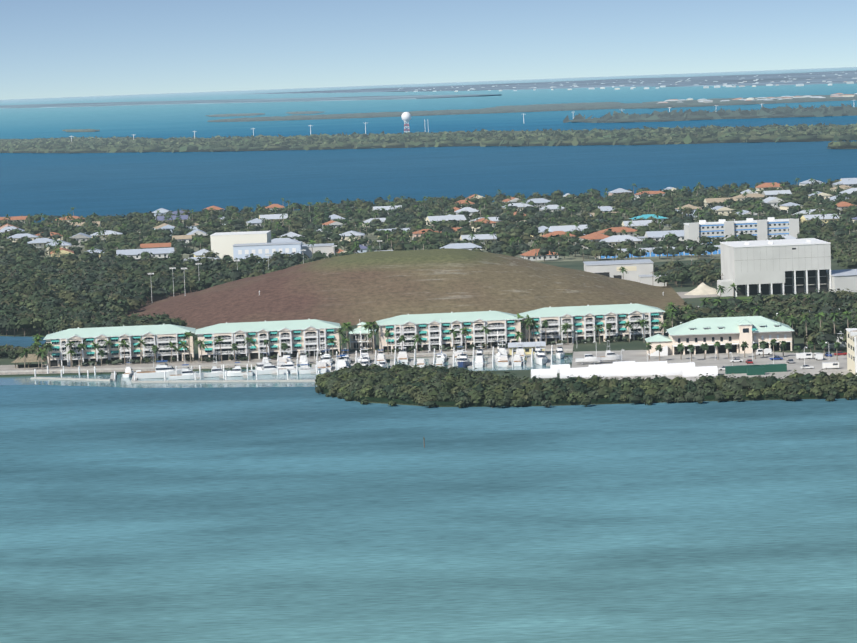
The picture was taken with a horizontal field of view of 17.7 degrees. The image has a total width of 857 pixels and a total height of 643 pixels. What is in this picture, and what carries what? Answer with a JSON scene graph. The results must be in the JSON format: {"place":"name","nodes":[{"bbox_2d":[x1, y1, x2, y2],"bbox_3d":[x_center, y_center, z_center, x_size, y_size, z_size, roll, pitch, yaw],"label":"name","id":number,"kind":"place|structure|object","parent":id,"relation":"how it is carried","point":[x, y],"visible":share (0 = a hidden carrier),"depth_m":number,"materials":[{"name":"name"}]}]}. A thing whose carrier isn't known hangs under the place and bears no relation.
{"place":"outdoors","nodes":[
{"label":"outdoors","id":0,"kind":"place"},
{"bbox_2d":[0,336,45,347],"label":"inlet water","id":1,"kind":"structure","parent":0,"point":[15,341],"depth_m":1202.59,"materials":[{"name":"blue liquid"}]},
{"bbox_2d":[0,355,571,387],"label":"marina water","id":2,"kind":"structure","parent":0,"point":[120,381],"depth_m":1021.11,"materials":[{"name":"blue liquid"}]},
{"bbox_2d":[31,345,554,382],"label":"dock pilings","id":3,"kind":"object","parent":2,"relation":"on","point":[490,362],"visible":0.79,"depth_m":1031.23,"materials":[{"name":"concrete"}]},
{"bbox_2d":[121,318,564,379],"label":"boats","id":4,"kind":"object","parent":2,"relation":"on","point":[285,364],"visible":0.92,"depth_m":1031.19,"materials":[{"name":"white"}]},
{"bbox_2d":[124,248,685,330],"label":"landfill hill","id":5,"kind":"structure","parent":0,"point":[358,288],"depth_m":1277.69,"materials":[{"name":"brown soil"}]},
{"bbox_2d":[401,112,428,132],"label":"radar tower","id":6,"kind":"structure","parent":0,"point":[405,116],"depth_m":5498.27,"materials":[{"name":"white metal"}]},
{"bbox_2d":[219,108,621,121],"bbox_3d":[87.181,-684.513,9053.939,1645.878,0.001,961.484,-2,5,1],"label":"mangrove islands","id":7,"kind":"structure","parent":0,"point":[415,115],"depth_m":8736.76,"materials":[{"name":"green plant"}]},
{"bbox_2d":[0,67,856,642],"bbox_3d":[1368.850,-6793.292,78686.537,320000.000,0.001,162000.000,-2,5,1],"label":"sea water","id":8,"kind":"structure","parent":0,"point":[234,515],"depth_m":744.25,"materials":[{"name":"blue liquid"}]},
{"bbox_2d":[0,94,501,108],"bbox_3d":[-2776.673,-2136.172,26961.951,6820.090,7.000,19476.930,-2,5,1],"label":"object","id":9,"kind":"object","parent":8,"relation":"on","point":[61,105],"visible":1,"depth_m":22524.86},
{"bbox_2d":[69,105,717,141],"bbox_3d":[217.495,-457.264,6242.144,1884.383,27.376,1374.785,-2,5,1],"label":"utility poles","id":10,"kind":"object","parent":8,"relation":"on","point":[71,136],"visible":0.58,"depth_m":5752.36,"materials":[{"name":"white"}]},
{"bbox_2d":[0,94,856,152],"bbox_3d":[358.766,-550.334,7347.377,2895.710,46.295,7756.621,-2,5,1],"label":"key mangroves","id":11,"kind":"object","parent":8,"relation":"on","point":[677,134],"visible":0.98,"depth_m":5031.76,"materials":[{"name":"green plant"}]},
{"bbox_2d":[254,70,856,93],"bbox_3d":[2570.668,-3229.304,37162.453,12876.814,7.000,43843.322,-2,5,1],"label":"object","id":12,"kind":"object","parent":8,"relation":"on","point":[799,78],"visible":0.94,"depth_m":31215.28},
{"bbox_2d":[398,73,856,102],"bbox_3d":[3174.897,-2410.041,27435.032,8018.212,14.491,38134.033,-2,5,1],"label":"distant buildings","id":13,"kind":"structure","parent":12,"relation":"on","point":[778,98],"depth_m":15590.15,"materials":[{"name":"beige"}]},
{"bbox_2d":[587,115,844,122],"bbox_3d":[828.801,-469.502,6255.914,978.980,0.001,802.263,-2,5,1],"label":"ground","id":14,"kind":"structure","parent":8,"relation":"on","point":[709,119],"depth_m":6051.50,"materials":[{"name":"grey"}]},
{"bbox_2d":[620,100,848,108],"bbox_3d":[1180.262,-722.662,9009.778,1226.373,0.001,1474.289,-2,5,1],"label":"mangrove island","id":15,"kind":"structure","parent":8,"relation":"on","point":[743,104],"depth_m":8440.89,"materials":[{"name":"green plant"}]},
{"bbox_2d":[0,195,856,406],"bbox_3d":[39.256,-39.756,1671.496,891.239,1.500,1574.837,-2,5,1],"label":"ground","id":16,"kind":"structure","parent":0,"point":[688,286],"depth_m":1091.23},
{"bbox_2d":[0,342,46,358],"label":"trees","id":17,"kind":"object","parent":16,"relation":"on","point":[10,351],"visible":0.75,"depth_m":1129.76,"materials":[{"name":"green plant"}]},
{"bbox_2d":[0,307,186,336],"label":"shore trees","id":18,"kind":"object","parent":16,"relation":"on","point":[53,320],"visible":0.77,"depth_m":1222.16,"materials":[{"name":"green plant"}]},
{"bbox_2d":[43,324,195,366],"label":"condo building","id":19,"kind":"structure","parent":16,"relation":"on","point":[161,337],"depth_m":1086.11,"materials":[{"name":"white paint"}]},
{"bbox_2d":[0,252,337,314],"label":"trees","id":20,"kind":"object","parent":16,"relation":"on","point":[122,285],"visible":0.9,"depth_m":1452.81,"materials":[{"name":"green plant"}]},
{"bbox_2d":[195,319,340,361],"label":"condo building","id":21,"kind":"structure","parent":16,"relation":"on","point":[294,335],"depth_m":1083.50,"materials":[{"name":"white paint"}]},
{"bbox_2d":[0,349,572,372],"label":"seawall cap","id":22,"kind":"object","parent":16,"relation":"on","point":[240,363],"visible":0.54,"depth_m":1065.75,"materials":[{"name":"concrete"}]},
{"bbox_2d":[0,343,573,374],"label":"condo promenade paving","id":23,"kind":"structure","parent":16,"relation":"on","point":[197,362],"depth_m":1078.33,"materials":[{"name":"beige concrete"}]},
{"bbox_2d":[3,351,572,373],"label":"seawall rocks","id":24,"kind":"object","parent":16,"relation":"on","point":[233,366],"visible":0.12,"depth_m":1060.58,"materials":[{"name":"grey stone"}]},
{"bbox_2d":[73,334,665,365],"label":"condo shrubs","id":25,"kind":"object","parent":16,"relation":"on","point":[471,346],"visible":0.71,"depth_m":1084.32,"materials":[{"name":"green plant"}]},
{"bbox_2d":[11,316,856,375],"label":"buildings","id":26,"kind":"structure","parent":16,"relation":"on","point":[736,332],"depth_m":1036.71,"materials":[{"name":"beige paint"}]},
{"bbox_2d":[19,266,856,369],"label":"palm trees","id":27,"kind":"object","parent":16,"relation":"on","point":[371,326],"visible":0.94,"depth_m":1079.35,"materials":[{"name":"green"}]},
{"bbox_2d":[376,310,522,351],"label":"condo building","id":28,"kind":"structure","parent":16,"relation":"on","point":[432,327],"depth_m":1090.83,"materials":[{"name":"white paint"}]},
{"bbox_2d":[150,313,826,366],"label":"marina lamp posts","id":29,"kind":"object","parent":16,"relation":"on","point":[502,346],"visible":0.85,"depth_m":1064.66,"materials":[{"name":"white metal"}]},
{"bbox_2d":[184,217,856,296],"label":"large buildings","id":30,"kind":"structure","parent":16,"relation":"on","point":[762,264],"depth_m":1316.71,"materials":[{"name":"beige concrete"}]},
{"bbox_2d":[315,362,856,405],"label":"mangrove trees","id":31,"kind":"object","parent":16,"relation":"on","point":[404,382],"visible":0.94,"depth_m":904.02,"materials":[{"name":"green plant"}]},
{"bbox_2d":[519,303,665,343],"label":"condo building","id":32,"kind":"structure","parent":16,"relation":"on","point":[585,320],"depth_m":1099.45,"materials":[{"name":"white paint"}]},
{"bbox_2d":[653,257,721,287],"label":"yard trees","id":33,"kind":"object","parent":16,"relation":"on","point":[697,271],"visible":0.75,"depth_m":1379.27,"materials":[{"name":"green plant"}]},
{"bbox_2d":[575,314,856,364],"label":"yard boats on stands","id":34,"kind":"object","parent":16,"relation":"on","point":[608,356],"visible":0.58,"depth_m":1017.51,"materials":[{"name":"white"}]},
{"bbox_2d":[701,295,810,302],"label":"lawn strip","id":35,"kind":"object","parent":16,"relation":"on","point":[743,298],"depth_m":1283.78,"materials":[{"name":"green plant"}]},
{"bbox_2d":[659,288,856,351],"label":"shore trees","id":36,"kind":"object","parent":16,"relation":"on","point":[839,301],"visible":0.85,"depth_m":1119.10,"materials":[{"name":"green plant"}]},
{"bbox_2d":[810,234,856,268],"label":"trees","id":37,"kind":"object","parent":16,"relation":"on","point":[843,251],"visible":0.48,"depth_m":1511.97,"materials":[{"name":"green plant"}]},
{"bbox_2d":[0,190,856,261],"bbox_3d":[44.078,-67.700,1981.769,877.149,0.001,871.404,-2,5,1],"label":"residential lots ground","id":38,"kind":"structure","parent":0,"point":[372,237],"depth_m":1733.25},
{"bbox_2d":[0,178,853,261],"bbox_3d":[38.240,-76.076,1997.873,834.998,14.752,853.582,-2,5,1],"label":"residential palms","id":39,"kind":"object","parent":38,"relation":"on","point":[264,220],"visible":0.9,"depth_m":2005.50,"materials":[{"name":"green"}]},
{"bbox_2d":[0,179,856,261],"bbox_3d":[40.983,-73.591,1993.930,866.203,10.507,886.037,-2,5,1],"label":"residential trees","id":40,"kind":"object","parent":38,"relation":"on","point":[130,237],"visible":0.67,"depth_m":1955.44,"materials":[{"name":"green plant"}]},
{"bbox_2d":[0,178,856,260],"bbox_3d":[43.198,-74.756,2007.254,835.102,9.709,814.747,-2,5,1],"label":"residential houses","id":41,"kind":"structure","parent":38,"relation":"on","point":[160,250],"depth_m":1934.41,"materials":[{"name":"beige"}]},
{"bbox_2d":[139,210,819,297],"bbox_3d":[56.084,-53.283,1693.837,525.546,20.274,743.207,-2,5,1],"label":"light and utility poles","id":42,"kind":"object","parent":38,"relation":"on","point":[334,246],"visible":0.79,"depth_m":1464.78,"materials":[{"name":"grey"}]},
{"bbox_2d":[176,184,842,222],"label":"norfolk pine trees","id":43,"kind":"object","parent":38,"relation":"on","point":[348,214],"visible":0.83,"depth_m":2065.85,"materials":[{"name":"green plant"}]},
{"bbox_2d":[0,0,856,99],"label":"sky","id":44,"kind":"structure","parent":0,"point":[49,48],"materials":[{"name":"blue"}]},
{"bbox_2d":[3,138,856,152],"bbox_3d":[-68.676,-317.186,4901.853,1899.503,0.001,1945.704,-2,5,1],"label":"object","id":45,"kind":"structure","parent":0,"point":[479,145],"depth_m":4436.82,"materials":[{"name":"green plant"}]},
{"bbox_2d":[321,388,844,406],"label":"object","id":46,"kind":"object","parent":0,"point":[562,402],"visible":0.21,"depth_m":896.49,"materials":[{"name":"green plant"}]},
{"bbox_2d":[315,385,856,407],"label":"mangrove fringe saplings","id":47,"kind":"object","parent":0,"point":[691,397],"visible":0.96,"depth_m":891.44,"materials":[{"name":"green plant"}]},
{"bbox_2d":[676,292,719,297],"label":"yard road","id":48,"kind":"structure","parent":0,"point":[681,294],"depth_m":1306.36,"materials":[{"name":"grey concrete"}]},
{"bbox_2d":[684,282,716,294],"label":"sand pile","id":49,"kind":"object","parent":48,"relation":"on","point":[702,288],"visible":0.85,"depth_m":1314.67,"materials":[{"name":"beige sand"}]},
{"bbox_2d":[571,350,849,381],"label":"parking lot","id":50,"kind":"structure","parent":0,"point":[698,360],"depth_m":1009.03,"materials":[{"name":"white concrete"}]},
{"bbox_2d":[531,348,846,378],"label":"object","id":51,"kind":"object","parent":50,"relation":"on","point":[634,368],"visible":0.94,"depth_m":971.29,"materials":[{"name":"white"}]},
{"bbox_2d":[826,147,856,148],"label":"islet ground","id":52,"kind":"structure","parent":0,"point":[843,148],"depth_m":3556.25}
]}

